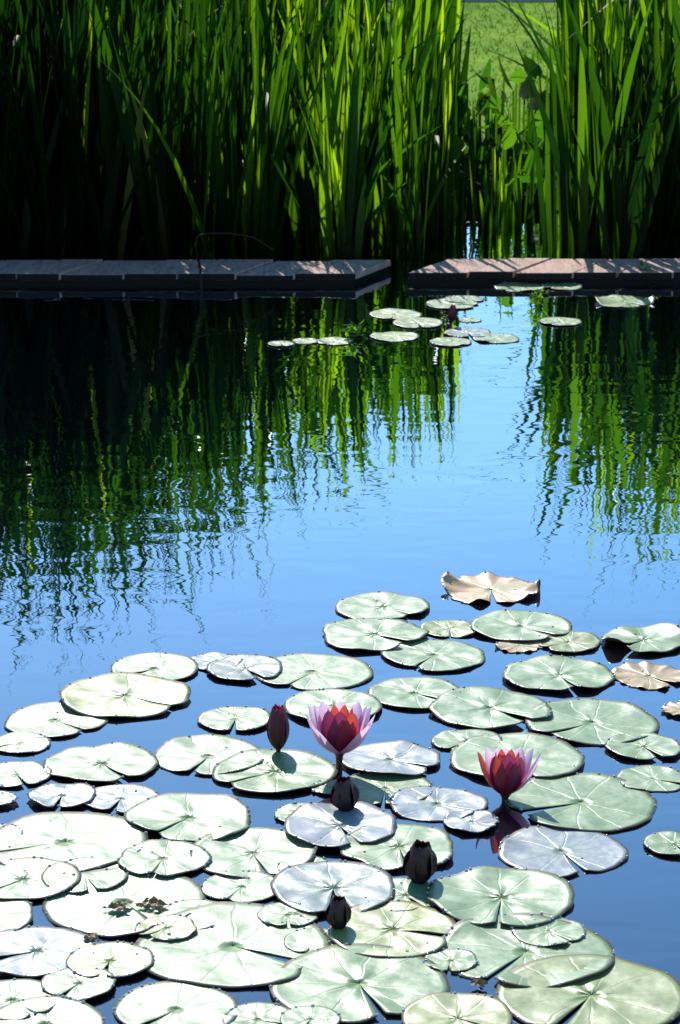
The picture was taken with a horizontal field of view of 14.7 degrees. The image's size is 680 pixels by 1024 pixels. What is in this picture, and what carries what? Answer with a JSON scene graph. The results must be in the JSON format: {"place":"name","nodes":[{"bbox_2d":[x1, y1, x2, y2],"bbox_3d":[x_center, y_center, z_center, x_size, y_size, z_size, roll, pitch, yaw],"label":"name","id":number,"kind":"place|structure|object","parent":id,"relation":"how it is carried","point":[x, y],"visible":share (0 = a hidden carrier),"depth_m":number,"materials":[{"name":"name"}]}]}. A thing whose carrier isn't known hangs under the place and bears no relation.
{"place":"outdoors","nodes":[
{"label":"outdoors","id":0,"kind":"place"},
{"bbox_2d":[0,211,679,1023],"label":"pond water","id":1,"kind":"structure","parent":0,"point":[190,469],"depth_m":5.55,"materials":[{"name":"blue liquid"}]},
{"bbox_2d":[0,899,32,930],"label":"lily pad","id":2,"kind":"object","parent":1,"relation":"on","point":[17,914],"visible":1,"depth_m":3.49,"materials":[{"name":"green plant"}]},
{"bbox_2d":[0,731,50,752],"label":"lily pad","id":3,"kind":"object","parent":1,"relation":"on","point":[22,742],"visible":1,"depth_m":4.12,"materials":[{"name":"green plant"}]},
{"bbox_2d":[0,761,51,787],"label":"lily pad","id":4,"kind":"object","parent":1,"relation":"on","point":[30,772],"visible":1,"depth_m":3.99,"materials":[{"name":"green plant"}]},
{"bbox_2d":[0,979,54,1019],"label":"lily pad","id":5,"kind":"object","parent":1,"relation":"on","point":[11,990],"visible":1,"depth_m":3.26,"materials":[{"name":"green plant"}]},
{"bbox_2d":[0,857,81,899],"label":"lily pad","id":6,"kind":"object","parent":1,"relation":"on","point":[24,885],"visible":1,"depth_m":3.60,"materials":[{"name":"green plant"}]},
{"bbox_2d":[0,926,95,977],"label":"lily pad","id":7,"kind":"object","parent":1,"relation":"on","point":[50,948],"visible":1,"depth_m":3.39,"materials":[{"name":"white"}]},
{"bbox_2d":[0,996,104,1023],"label":"lily pad","id":8,"kind":"object","parent":1,"relation":"on","point":[64,1010],"visible":1,"depth_m":3.21,"materials":[{"name":"green plant"}]},
{"bbox_2d":[4,701,108,736],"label":"lily pad","id":9,"kind":"object","parent":1,"relation":"on","point":[46,719],"visible":1,"depth_m":4.22,"materials":[{"name":"green plant"}]},
{"bbox_2d":[27,783,95,807],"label":"lily pad","id":10,"kind":"object","parent":1,"relation":"on","point":[69,795],"visible":1,"depth_m":3.90,"materials":[{"name":"grey"}]},
{"bbox_2d":[0,812,147,871],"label":"lily pad","id":11,"kind":"object","parent":1,"relation":"on","point":[103,839],"visible":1,"depth_m":3.74,"materials":[{"name":"green plant"}]},
{"bbox_2d":[40,968,115,1000],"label":"lily pad","id":12,"kind":"object","parent":1,"relation":"on","point":[63,981],"visible":1,"depth_m":3.28,"materials":[{"name":"green plant"}]},
{"bbox_2d":[42,742,158,781],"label":"lily pad","id":13,"kind":"object","parent":1,"relation":"on","point":[88,763],"visible":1,"depth_m":4.03,"materials":[{"name":"green plant"}]},
{"bbox_2d":[65,941,153,977],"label":"lily pad","id":14,"kind":"object","parent":1,"relation":"on","point":[121,958],"visible":1,"depth_m":3.35,"materials":[{"name":"green plant"}]},
{"bbox_2d":[84,784,159,812],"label":"lily pad","id":15,"kind":"object","parent":1,"relation":"on","point":[125,796],"visible":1,"depth_m":3.90,"materials":[{"name":"grey"}]},
{"bbox_2d":[42,867,205,937],"bbox_3d":[-0.289,0.521,3.532,0.219,0.008,0.228,0,16,0],"label":"lily pad","id":16,"kind":"object","parent":1,"relation":"on","point":[85,912],"visible":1,"depth_m":3.53,"materials":[{"name":"green plant"}]},
{"bbox_2d":[41,857,128,892],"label":"lily pad","id":17,"kind":"object","parent":16,"relation":"on","point":[105,880],"visible":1,"depth_m":3.61,"materials":[{"name":"green plant"}]},
{"bbox_2d":[59,672,190,717],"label":"lily pad","id":18,"kind":"object","parent":1,"relation":"on","point":[120,694],"visible":1,"depth_m":4.32,"materials":[{"name":"green plant"}]},
{"bbox_2d":[111,652,197,680],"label":"lily pad","id":19,"kind":"object","parent":1,"relation":"on","point":[171,666],"visible":1,"depth_m":4.47,"materials":[{"name":"green plant"}]},
{"bbox_2d":[118,839,211,875],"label":"lily pad","id":20,"kind":"object","parent":1,"relation":"on","point":[167,857],"visible":1,"depth_m":3.67,"materials":[{"name":"green plant"}]},
{"bbox_2d":[113,981,237,1023],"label":"lily pad","id":21,"kind":"object","parent":1,"relation":"on","point":[182,1003],"visible":1,"depth_m":3.23,"materials":[{"name":"green plant"}]},
{"bbox_2d":[124,793,250,841],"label":"lily pad","id":22,"kind":"object","parent":1,"relation":"on","point":[197,815],"visible":1,"depth_m":3.82,"materials":[{"name":"green plant"}]},
{"bbox_2d":[163,899,216,928],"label":"lily pad","id":23,"kind":"object","parent":1,"relation":"on","point":[191,902],"visible":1,"depth_m":3.53,"materials":[{"name":"green plant"}]},
{"bbox_2d":[0,259,390,283],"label":"wooden ledge","id":24,"kind":"object","parent":1,"relation":"in","point":[219,271],"visible":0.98,"depth_m":7.89,"materials":[{"name":"brown wood"}]},
{"bbox_2d":[154,734,263,774],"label":"lily pad","id":25,"kind":"object","parent":1,"relation":"on","point":[182,753],"visible":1,"depth_m":4.08,"materials":[{"name":"green plant"}]},
{"bbox_2d":[190,652,241,669],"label":"lily pad","id":26,"kind":"object","parent":1,"relation":"on","point":[203,660],"visible":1,"depth_m":4.51,"materials":[{"name":"grey"}]},
{"bbox_2d":[135,901,330,987],"bbox_3d":[-0.138,0.557,3.402,0.255,0.007,0.255,0,16,0],"label":"lily pad","id":27,"kind":"object","parent":1,"relation":"on","point":[211,957],"visible":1,"depth_m":3.39,"materials":[{"name":"green plant"}]},
{"bbox_2d":[134,915,196,940],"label":"lily pad","id":28,"kind":"object","parent":27,"relation":"on","point":[180,927],"visible":1,"depth_m":3.44,"materials":[{"name":"green plant"}]},
{"bbox_2d":[257,901,317,925],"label":"lily pad","id":29,"kind":"object","parent":27,"relation":"on","point":[276,914],"visible":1,"depth_m":3.48,"materials":[{"name":"green plant"}]},
{"bbox_2d":[283,927,335,952],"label":"lily pad","id":30,"kind":"object","parent":27,"relation":"on","point":[290,942],"visible":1,"depth_m":3.42,"materials":[{"name":"green plant"}]},
{"bbox_2d":[197,706,269,730],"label":"lily pad","id":31,"kind":"object","parent":1,"relation":"on","point":[243,718],"visible":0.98,"depth_m":4.22,"materials":[{"name":"green plant"}]},
{"bbox_2d":[194,232,273,288],"bbox_3d":[-0.328,-0.761,7.892,0.269,0.156,0.078,-12,19,-36],"label":"bent reed stalk","id":32,"kind":"object","parent":1,"relation":"on","point":[200,271],"visible":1,"depth_m":7.85,"materials":[{"name":"brown"}]},
{"bbox_2d":[201,871,274,902],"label":"lily pad","id":33,"kind":"object","parent":1,"relation":"on","point":[255,887],"visible":1,"depth_m":3.58,"materials":[{"name":"green plant"}]},
{"bbox_2d":[206,654,281,679],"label":"lily pad","id":34,"kind":"object","parent":1,"relation":"on","point":[264,666],"visible":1,"depth_m":4.46,"materials":[{"name":"grey"}]},
{"bbox_2d":[190,827,316,878],"bbox_3d":[-0.121,0.477,3.693,0.178,0.007,0.181,0,16,0],"label":"lily pad","id":35,"kind":"object","parent":1,"relation":"on","point":[236,854],"visible":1,"depth_m":3.70,"materials":[{"name":"green plant"}]},
{"bbox_2d":[222,1002,288,1023],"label":"lily pad","id":36,"kind":"object","parent":1,"relation":"on","point":[258,1013],"visible":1,"depth_m":3.21,"materials":[{"name":"green plant"}]},
{"bbox_2d":[212,749,337,792],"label":"lily pad","id":37,"kind":"object","parent":1,"relation":"on","point":[289,770],"visible":1,"depth_m":4.00,"materials":[{"name":"green plant"}]},
{"bbox_2d":[267,704,289,751],"bbox_3d":[-0.096,0.345,4.072,0.032,0.098,0.032,4,16,16],"label":"water lily bud","id":38,"kind":"object","parent":37,"relation":"on","point":[278,728],"visible":0.98,"depth_m":4.06,"materials":[{"name":"purple plant"}]},
{"bbox_2d":[83,896,487,986],"bbox_3d":[-0.062,0.549,3.406,0.544,0.009,0.148,4,16,14],"label":"leaf debris","id":39,"kind":"object","parent":1,"relation":"on","point":[146,903],"visible":1,"depth_m":3.50,"materials":[{"name":"brown plant"}]},
{"bbox_2d":[274,803,303,821],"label":"lily pad","id":40,"kind":"object","parent":1,"relation":"on","point":[282,813],"visible":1,"depth_m":3.84,"materials":[{"name":"green plant"}]},
{"bbox_2d":[280,1006,340,1023],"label":"lily pad","id":41,"kind":"object","parent":1,"relation":"on","point":[307,1014],"visible":1,"depth_m":3.20,"materials":[{"name":"green plant"}]},
{"bbox_2d":[253,653,373,690],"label":"lily pad","id":42,"kind":"object","parent":1,"relation":"on","point":[308,671],"visible":1,"depth_m":4.44,"materials":[{"name":"green plant"}]},
{"bbox_2d":[311,780,334,794],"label":"lily pad","id":43,"kind":"object","parent":1,"relation":"on","point":[326,788],"visible":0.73,"depth_m":3.93,"materials":[{"name":"green plant"}]},
{"bbox_2d":[270,861,394,912],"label":"lily pad","id":44,"kind":"object","parent":1,"relation":"on","point":[311,885],"visible":0.97,"depth_m":3.58,"materials":[{"name":"grey"}]},
{"bbox_2d":[284,688,381,719],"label":"lily pad","id":45,"kind":"object","parent":1,"relation":"on","point":[298,703],"visible":0.58,"depth_m":4.30,"materials":[{"name":"green plant"}]},
{"bbox_2d":[316,337,351,344],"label":"lily pad","id":46,"kind":"object","parent":1,"relation":"on","point":[334,341],"visible":1,"depth_m":7.07,"materials":[{"name":"green plant"}]},
{"bbox_2d":[284,801,395,846],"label":"lily pad","id":47,"kind":"object","parent":1,"relation":"on","point":[313,822],"visible":0.99,"depth_m":3.79,"materials":[{"name":"grey"}]},
{"bbox_2d":[330,776,358,811],"bbox_3d":[0.008,0.422,3.842,0.043,0.074,0.043,-7,18,2],"label":"water lily bud","id":48,"kind":"object","parent":47,"relation":"on","point":[344,794],"visible":0.99,"depth_m":3.83,"materials":[{"name":"black"}]},
{"bbox_2d":[0,281,679,1023],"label":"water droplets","id":49,"kind":"object","parent":1,"relation":"on","point":[318,801],"visible":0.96,"depth_m":3.71},
{"bbox_2d":[305,701,374,772],"bbox_3d":[-0.001,0.353,3.990,0.106,0.128,0.076,1,15,0],"label":"water lily flower","id":50,"kind":"object","parent":1,"relation":"on","point":[339,730],"visible":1,"depth_m":3.96,"materials":[{"name":"pink plant"}]},
{"bbox_2d":[269,943,449,1022],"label":"lily pad","id":51,"kind":"object","parent":1,"relation":"on","point":[336,977],"visible":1,"depth_m":3.30,"materials":[{"name":"green plant"}]},
{"bbox_2d":[322,617,429,650],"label":"lily pad","id":52,"kind":"object","parent":1,"relation":"on","point":[361,633],"visible":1,"depth_m":4.64,"materials":[{"name":"green plant"}]},
{"bbox_2d":[335,591,429,619],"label":"lily pad","id":53,"kind":"object","parent":1,"relation":"on","point":[392,605],"visible":1,"depth_m":4.80,"materials":[{"name":"green plant"}]},
{"bbox_2d":[350,772,432,804],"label":"lily pad","id":54,"kind":"object","parent":1,"relation":"on","point":[373,787],"visible":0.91,"depth_m":3.95,"materials":[{"name":"green plant"}]},
{"bbox_2d":[328,900,455,957],"bbox_3d":[0.069,0.544,3.444,0.170,0.007,0.174,0,16,0],"label":"lily pad","id":55,"kind":"object","parent":1,"relation":"on","point":[382,924],"visible":0.98,"depth_m":3.44,"materials":[{"name":"green plant"}]},
{"bbox_2d":[325,895,351,928],"bbox_3d":[-0.002,0.535,3.447,0.035,0.067,0.035,0,18,0],"label":"water lily bud","id":56,"kind":"object","parent":55,"relation":"on","point":[338,913],"visible":0.98,"depth_m":3.43,"materials":[{"name":"black"}]},
{"bbox_2d":[343,740,440,775],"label":"lily pad","id":57,"kind":"object","parent":1,"relation":"on","point":[401,757],"visible":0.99,"depth_m":4.04,"materials":[{"name":"grey"}]},
{"bbox_2d":[370,331,418,341],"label":"lily pad","id":58,"kind":"object","parent":1,"relation":"on","point":[393,336],"visible":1,"depth_m":7.13,"materials":[{"name":"green plant"}]},
{"bbox_2d":[370,308,421,318],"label":"lily pad","id":59,"kind":"object","parent":1,"relation":"on","point":[390,313],"visible":1,"depth_m":7.44,"materials":[{"name":"green plant"}]},
{"bbox_2d":[339,824,453,870],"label":"lily pad","id":60,"kind":"object","parent":1,"relation":"on","point":[385,854],"visible":0.8,"depth_m":3.71,"materials":[{"name":"green plant"}]},
{"bbox_2d":[368,677,458,708],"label":"lily pad","id":61,"kind":"object","parent":1,"relation":"on","point":[406,692],"visible":1,"depth_m":4.35,"materials":[{"name":"green plant"}]},
{"bbox_2d":[390,877,436,910],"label":"lily pad","id":62,"kind":"object","parent":1,"relation":"on","point":[406,889],"visible":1,"depth_m":3.56,"materials":[{"name":"green plant"}]},
{"bbox_2d":[403,839,436,883],"bbox_3d":[0.109,0.487,3.591,0.048,0.082,0.048,3,21,-1],"label":"water lily bud","id":63,"kind":"object","parent":62,"relation":"on","point":[420,862],"visible":1,"depth_m":3.57,"materials":[{"name":"black"}]},
{"bbox_2d":[393,317,442,327],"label":"lily pad","id":64,"kind":"object","parent":1,"relation":"on","point":[412,322],"visible":1,"depth_m":7.31,"materials":[{"name":"green plant"}]},
{"bbox_2d":[381,638,485,671],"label":"lily pad","id":65,"kind":"object","parent":1,"relation":"on","point":[442,655],"visible":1,"depth_m":4.53,"materials":[{"name":"green plant"}]},
{"bbox_2d":[390,786,488,821],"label":"lily pad","id":66,"kind":"object","parent":1,"relation":"on","point":[437,804],"visible":1,"depth_m":3.87,"materials":[{"name":"grey"}]},
{"bbox_2d":[421,620,477,637],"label":"lily pad","id":67,"kind":"object","parent":1,"relation":"on","point":[459,629],"visible":1,"depth_m":4.67,"materials":[{"name":"green plant"}]},
{"bbox_2d":[430,337,471,345],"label":"lily pad","id":68,"kind":"object","parent":1,"relation":"on","point":[448,341],"visible":1,"depth_m":7.06,"materials":[{"name":"green plant"}]},
{"bbox_2d":[425,298,478,308],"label":"lily pad","id":69,"kind":"object","parent":1,"relation":"on","point":[441,303],"visible":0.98,"depth_m":7.58,"materials":[{"name":"green plant"}]},
{"bbox_2d":[401,992,512,1023],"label":"lily pad","id":70,"kind":"object","parent":1,"relation":"on","point":[446,1008],"visible":1,"depth_m":3.21,"materials":[{"name":"green plant"}]},
{"bbox_2d":[431,729,501,749],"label":"lily pad","id":71,"kind":"object","parent":1,"relation":"on","point":[448,739],"visible":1,"depth_m":4.14,"materials":[{"name":"green plant"}]},
{"bbox_2d":[444,327,490,336],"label":"lily pad","id":72,"kind":"object","parent":1,"relation":"on","point":[462,331],"visible":1,"depth_m":7.18,"materials":[{"name":"grey"}]},
{"bbox_2d":[443,810,498,832],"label":"lily pad","id":73,"kind":"object","parent":1,"relation":"on","point":[480,821],"visible":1,"depth_m":3.80,"materials":[{"name":"grey"}]},
{"bbox_2d":[428,686,551,728],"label":"lily pad","id":74,"kind":"object","parent":1,"relation":"on","point":[479,707],"visible":1,"depth_m":4.26,"materials":[{"name":"green plant"}]},
{"bbox_2d":[441,571,540,603],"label":"lily pad","id":75,"kind":"object","parent":1,"relation":"on","point":[470,589],"visible":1,"depth_m":4.90,"materials":[{"name":"brown plant"}]},
{"bbox_2d":[473,334,518,343],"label":"lily pad","id":76,"kind":"object","parent":1,"relation":"on","point":[500,338],"visible":1,"depth_m":7.11,"materials":[{"name":"green plant"}]},
{"bbox_2d":[426,866,574,926],"bbox_3d":[0.216,0.514,3.541,0.200,0.012,0.196,0,16,0],"label":"lily pad","id":77,"kind":"object","parent":1,"relation":"on","point":[478,894],"visible":1,"depth_m":3.54,"materials":[{"name":"green plant"}]},
{"bbox_2d":[477,746,541,801],"bbox_3d":[0.247,0.396,3.882,0.094,0.103,0.053,2,15,-1],"label":"water lily flower","id":78,"kind":"object","parent":1,"relation":"on","point":[506,773],"visible":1,"depth_m":3.87,"materials":[{"name":"pink plant"}]},
{"bbox_2d":[449,732,584,777],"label":"lily pad","id":79,"kind":"object","parent":1,"relation":"on","point":[559,757],"visible":0.6,"depth_m":4.07,"materials":[{"name":"green plant"}]},
{"bbox_2d":[495,638,542,652],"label":"lily pad","id":80,"kind":"object","parent":1,"relation":"on","point":[515,646],"visible":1,"depth_m":4.58,"materials":[{"name":"brown plant"}]},
{"bbox_2d":[494,282,544,291],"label":"lily pad","id":81,"kind":"object","parent":1,"relation":"on","point":[514,286],"visible":1,"depth_m":7.84,"materials":[{"name":"green plant"}]},
{"bbox_2d":[470,609,571,640],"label":"lily pad","id":82,"kind":"object","parent":1,"relation":"on","point":[516,625],"visible":1,"depth_m":4.68,"materials":[{"name":"green plant"}]},
{"bbox_2d":[443,912,614,987],"bbox_3d":[0.239,0.561,3.384,0.228,0.009,0.222,0,16,0],"label":"lily pad","id":83,"kind":"object","parent":1,"relation":"on","point":[495,947],"visible":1,"depth_m":3.39,"materials":[{"name":"green plant"}]},
{"bbox_2d":[424,949,477,971],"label":"lily pad","id":84,"kind":"object","parent":83,"relation":"on","point":[461,959],"visible":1,"depth_m":3.36,"materials":[{"name":"green plant"}]},
{"bbox_2d":[511,913,585,946],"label":"lily pad","id":85,"kind":"object","parent":83,"relation":"on","point":[573,931],"visible":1,"depth_m":3.43,"materials":[{"name":"green plant"}]},
{"bbox_2d":[407,258,679,282],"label":"wooden ledge","id":86,"kind":"object","parent":1,"relation":"in","point":[535,270],"visible":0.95,"depth_m":7.90,"materials":[{"name":"brown wood"}]},
{"bbox_2d":[502,655,615,690],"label":"lily pad","id":87,"kind":"object","parent":1,"relation":"on","point":[547,672],"visible":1,"depth_m":4.43,"materials":[{"name":"green plant"}]},
{"bbox_2d":[539,317,581,325],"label":"lily pad","id":88,"kind":"object","parent":1,"relation":"on","point":[560,321],"visible":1,"depth_m":7.33,"materials":[{"name":"green plant"}]},
{"bbox_2d":[541,282,581,289],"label":"lily pad","id":89,"kind":"object","parent":1,"relation":"on","point":[566,286],"visible":1,"depth_m":7.84,"materials":[{"name":"green plant"}]},
{"bbox_2d":[498,826,628,876],"bbox_3d":[0.313,0.475,3.700,0.185,0.006,0.183,0,16,0],"label":"lily pad","id":90,"kind":"object","parent":1,"relation":"on","point":[545,848],"visible":1,"depth_m":3.70,"materials":[{"name":"grey plant"}]},
{"bbox_2d":[537,630,600,652],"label":"lily pad","id":91,"kind":"object","parent":1,"relation":"on","point":[576,641],"visible":1,"depth_m":4.60,"materials":[{"name":"green plant"}]},
{"bbox_2d":[504,773,656,831],"bbox_3d":[0.354,0.425,3.880,0.227,0.006,0.233,0,16,0],"label":"lily pad","id":92,"kind":"object","parent":1,"relation":"on","point":[601,802],"visible":0.98,"depth_m":3.88,"materials":[{"name":"green plant"}]},
{"bbox_2d":[495,954,679,1023],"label":"lily pad","id":93,"kind":"object","parent":1,"relation":"on","point":[621,991],"visible":1,"depth_m":3.26,"materials":[{"name":"green plant"}]},
{"bbox_2d":[525,698,659,745],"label":"lily pad","id":94,"kind":"object","parent":1,"relation":"on","point":[596,722],"visible":1,"depth_m":4.21,"materials":[{"name":"green plant"}]},
{"bbox_2d":[595,295,654,307],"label":"lily pad","id":95,"kind":"object","parent":1,"relation":"on","point":[619,301],"visible":1,"depth_m":7.60,"materials":[{"name":"green plant"}]},
{"bbox_2d":[601,623,679,652],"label":"lily pad","id":96,"kind":"object","parent":1,"relation":"on","point":[662,637],"visible":1,"depth_m":4.61,"materials":[{"name":"green plant"}]},
{"bbox_2d":[605,733,679,759],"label":"lily pad","id":97,"kind":"object","parent":1,"relation":"on","point":[660,745],"visible":1,"depth_m":4.09,"materials":[{"name":"green plant"}]},
{"bbox_2d":[612,661,679,689],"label":"lily pad","id":98,"kind":"object","parent":1,"relation":"on","point":[648,676],"visible":1,"depth_m":4.43,"materials":[{"name":"brown plant"}]},
{"bbox_2d":[617,765,679,791],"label":"lily pad","id":99,"kind":"object","parent":1,"relation":"on","point":[652,778],"visible":1,"depth_m":3.97,"materials":[{"name":"green plant"}]},
{"bbox_2d":[643,831,679,854],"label":"lily pad","id":100,"kind":"object","parent":1,"relation":"on","point":[664,842],"visible":1,"depth_m":3.73,"materials":[{"name":"green plant"}]},
{"bbox_2d":[661,701,679,715],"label":"lily pad","id":101,"kind":"object","parent":1,"relation":"on","point":[672,708],"visible":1,"depth_m":4.26,"materials":[{"name":"brown plant"}]},
{"bbox_2d":[180,0,592,1],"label":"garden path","id":102,"kind":"structure","parent":0,"point":[503,0],"depth_m":17.38,"materials":[{"name":"green plant"}]},
{"bbox_2d":[178,0,626,210],"bbox_3d":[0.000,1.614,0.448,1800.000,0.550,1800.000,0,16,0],"label":"ground","id":103,"kind":"structure","parent":0,"point":[479,60],"depth_m":14.28,"materials":[{"name":"green plant"}]},
{"bbox_2d":[0,0,501,261],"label":"iris reeds","id":104,"kind":"object","parent":103,"relation":"on","point":[120,121],"visible":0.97,"depth_m":8.23,"materials":[{"name":"green plant"}]},
{"bbox_2d":[451,30,626,221],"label":"arrowhead plants","id":105,"kind":"object","parent":103,"relation":"on","point":[490,101],"visible":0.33,"depth_m":9.73,"materials":[{"name":"green plant"}]},
{"bbox_2d":[450,76,639,237],"bbox_3d":[0.720,-1.337,9.577,0.805,0.379,2.050,0,16,0],"label":"inlet sedge","id":106,"kind":"object","parent":103,"relation":"on","point":[505,211],"visible":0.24,"depth_m":8.81,"materials":[{"name":"green plant"}]},
{"bbox_2d":[484,0,679,259],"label":"iris reeds","id":107,"kind":"object","parent":103,"relation":"on","point":[613,81],"visible":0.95,"depth_m":8.36,"materials":[{"name":"green plant"}]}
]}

